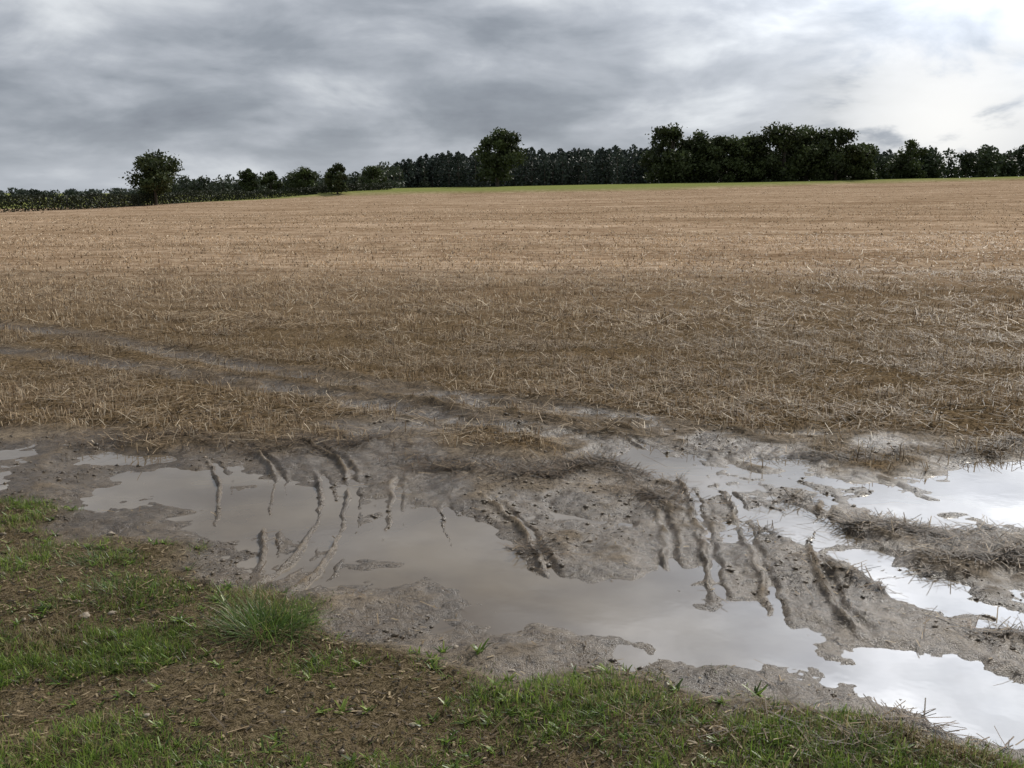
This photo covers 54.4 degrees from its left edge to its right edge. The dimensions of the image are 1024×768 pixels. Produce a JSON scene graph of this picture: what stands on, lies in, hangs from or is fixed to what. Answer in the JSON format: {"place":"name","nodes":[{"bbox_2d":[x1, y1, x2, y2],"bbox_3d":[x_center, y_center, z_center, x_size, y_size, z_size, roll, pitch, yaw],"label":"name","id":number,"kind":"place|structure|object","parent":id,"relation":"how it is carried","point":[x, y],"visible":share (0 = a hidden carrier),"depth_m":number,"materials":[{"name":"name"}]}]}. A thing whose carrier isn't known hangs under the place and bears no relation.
{"place":"outdoors","nodes":[
{"label":"outdoors","id":0,"kind":"place"},
{"bbox_2d":[0,176,1023,767],"bbox_3d":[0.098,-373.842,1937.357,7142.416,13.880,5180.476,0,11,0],"label":"ground","id":1,"kind":"structure","parent":0,"point":[862,628],"depth_m":6.36,"materials":[{"name":"soil"}]},
{"bbox_2d":[0,187,139,197],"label":"distant tree line","id":2,"kind":"object","parent":1,"relation":"on","point":[22,191],"visible":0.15,"depth_m":485.62,"materials":[{"name":"green plant"}]},
{"bbox_2d":[79,612,89,618],"bbox_3d":[-1.601,0.869,3.730,0.040,0.024,0.043,-8,14,-37],"label":"stone","id":3,"kind":"object","parent":1,"relation":"on","point":[85,615],"visible":0.93,"depth_m":3.72,"materials":[{"name":"beige stone"}]},
{"bbox_2d":[17,541,176,573],"bbox_3d":[-1.767,0.749,4.243,0.612,0.126,0.365,0,11,0],"label":"grass tuft","id":4,"kind":"object","parent":1,"relation":"on","point":[94,558],"visible":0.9,"depth_m":4.26,"materials":[{"name":"green plant"}]},
{"bbox_2d":[33,560,205,617],"bbox_3d":[-1.567,0.817,3.957,0.723,0.176,0.530,0,11,0],"label":"grass tuft","id":5,"kind":"object","parent":1,"relation":"on","point":[127,579],"visible":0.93,"depth_m":3.97,"materials":[{"name":"green plant"}]},
{"bbox_2d":[118,149,184,204],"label":"hawthorn tree","id":6,"kind":"object","parent":1,"relation":"on","point":[154,176],"visible":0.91,"depth_m":135.23,"materials":[{"name":"green plant"}]},
{"bbox_2d":[0,182,392,212],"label":"hedgerow","id":7,"kind":"object","parent":1,"relation":"on","point":[97,201],"visible":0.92,"depth_m":134.92,"materials":[{"name":"green plant"}]},
{"bbox_2d":[237,168,259,191],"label":"hedgerow tree","id":8,"kind":"object","parent":1,"relation":"on","point":[247,177],"visible":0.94,"depth_m":204.86,"materials":[{"name":"green plant"}]},
{"bbox_2d":[161,577,358,657],"bbox_3d":[-0.910,0.865,3.579,0.639,0.317,0.638,7,13,33],"label":"grass tuft","id":9,"kind":"object","parent":1,"relation":"on","point":[253,622],"visible":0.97,"depth_m":3.61,"materials":[{"name":"green plant"}]},
{"bbox_2d":[260,170,284,194],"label":"hedgerow tree","id":10,"kind":"object","parent":1,"relation":"on","point":[270,177],"visible":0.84,"depth_m":207.15,"materials":[{"name":"green plant"}]},
{"bbox_2d":[167,161,431,194],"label":"distant woodland","id":11,"kind":"object","parent":1,"relation":"on","point":[184,183],"visible":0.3,"depth_m":371.44,"materials":[{"name":"green plant"}]},
{"bbox_2d":[281,165,321,194],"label":"hedgerow tree","id":12,"kind":"object","parent":1,"relation":"on","point":[302,176],"visible":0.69,"depth_m":204.89,"materials":[{"name":"green plant"}]},
{"bbox_2d":[323,162,348,193],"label":"hedgerow tree","id":13,"kind":"object","parent":1,"relation":"on","point":[335,176],"visible":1,"depth_m":185.34,"materials":[{"name":"green plant"}]},
{"bbox_2d":[356,165,388,188],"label":"hedgerow tree","id":14,"kind":"object","parent":1,"relation":"on","point":[370,172],"visible":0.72,"depth_m":218.98,"materials":[{"name":"green plant"}]},
{"bbox_2d":[471,127,528,186],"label":"oak tree","id":15,"kind":"object","parent":1,"relation":"on","point":[502,143],"visible":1,"depth_m":241.55,"materials":[{"name":"green plant"}]},
{"bbox_2d":[0,442,1023,748],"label":"puddle","id":16,"kind":"object","parent":1,"relation":"on","point":[508,590],"visible":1,"depth_m":4.31,"materials":[{"name":"liquid"}]},
{"bbox_2d":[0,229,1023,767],"bbox_3d":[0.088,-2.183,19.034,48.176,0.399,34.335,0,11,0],"label":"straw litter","id":17,"kind":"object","parent":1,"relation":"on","point":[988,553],"visible":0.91,"depth_m":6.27,"materials":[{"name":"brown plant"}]},
{"bbox_2d":[0,183,1023,473],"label":"stubble","id":18,"kind":"object","parent":1,"relation":"on","point":[766,353],"visible":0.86,"depth_m":12.62,"materials":[{"name":"beige plant"}]},
{"bbox_2d":[0,399,1023,767],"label":"mud clods","id":19,"kind":"object","parent":1,"relation":"on","point":[548,565],"visible":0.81,"depth_m":4.96,"materials":[{"name":"soil"}]},
{"bbox_2d":[542,679,717,761],"bbox_3d":[0.350,1.014,2.928,0.543,0.150,0.463,0,11,0],"label":"grass tuft","id":20,"kind":"object","parent":1,"relation":"on","point":[653,706],"visible":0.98,"depth_m":2.98,"materials":[{"name":"green plant"}]},
{"bbox_2d":[376,144,920,187],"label":"conifer plantation","id":21,"kind":"object","parent":1,"relation":"on","point":[617,165],"visible":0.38,"depth_m":396.63,"materials":[{"name":"green plant"}]},
{"bbox_2d":[638,122,701,182],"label":"oak tree","id":22,"kind":"object","parent":1,"relation":"on","point":[665,167],"visible":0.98,"depth_m":241.81,"materials":[{"name":"green plant"}]},
{"bbox_2d":[675,129,720,182],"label":"oak tree","id":23,"kind":"object","parent":1,"relation":"on","point":[699,139],"visible":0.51,"depth_m":244.62,"materials":[{"name":"green plant"}]},
{"bbox_2d":[692,134,751,182],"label":"oak tree","id":24,"kind":"object","parent":1,"relation":"on","point":[723,168],"visible":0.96,"depth_m":241.33,"materials":[{"name":"green plant"}]},
{"bbox_2d":[729,131,770,181],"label":"oak tree","id":25,"kind":"object","parent":1,"relation":"on","point":[755,147],"visible":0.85,"depth_m":242.50,"materials":[{"name":"green plant"}]},
{"bbox_2d":[758,121,824,181],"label":"oak tree","id":26,"kind":"object","parent":1,"relation":"on","point":[785,138],"visible":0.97,"depth_m":241.58,"materials":[{"name":"green plant"}]},
{"bbox_2d":[777,125,838,180],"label":"oak tree","id":27,"kind":"object","parent":1,"relation":"on","point":[806,176],"visible":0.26,"depth_m":245.74,"materials":[{"name":"green plant"}]},
{"bbox_2d":[810,126,876,180],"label":"oak tree","id":28,"kind":"object","parent":1,"relation":"on","point":[841,158],"visible":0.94,"depth_m":241.53,"materials":[{"name":"green plant"}]},
{"bbox_2d":[776,710,918,767],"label":"grass tuft","id":29,"kind":"object","parent":1,"relation":"on","point":[845,742],"visible":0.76,"depth_m":2.83,"materials":[{"name":"green plant"}]},
{"bbox_2d":[844,142,878,179],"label":"oak tree","id":30,"kind":"object","parent":1,"relation":"on","point":[867,172],"visible":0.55,"depth_m":243.51,"materials":[{"name":"green plant"}]},
{"bbox_2d":[763,144,1023,181],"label":"distant woodland","id":31,"kind":"object","parent":1,"relation":"on","point":[985,161],"visible":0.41,"depth_m":323.65,"materials":[{"name":"green plant"}]},
{"bbox_2d":[882,139,927,178],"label":"oak tree","id":32,"kind":"object","parent":1,"relation":"on","point":[901,165],"visible":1,"depth_m":291.69,"materials":[{"name":"green plant"}]},
{"bbox_2d":[0,493,1023,767],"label":"grass","id":33,"kind":"structure","parent":0,"point":[86,651],"depth_m":3.04,"materials":[{"name":"green plant"}]},
{"bbox_2d":[0,0,1023,192],"label":"sky","id":34,"kind":"structure","parent":0,"point":[88,87],"materials":[{"name":"grey"}]}
]}

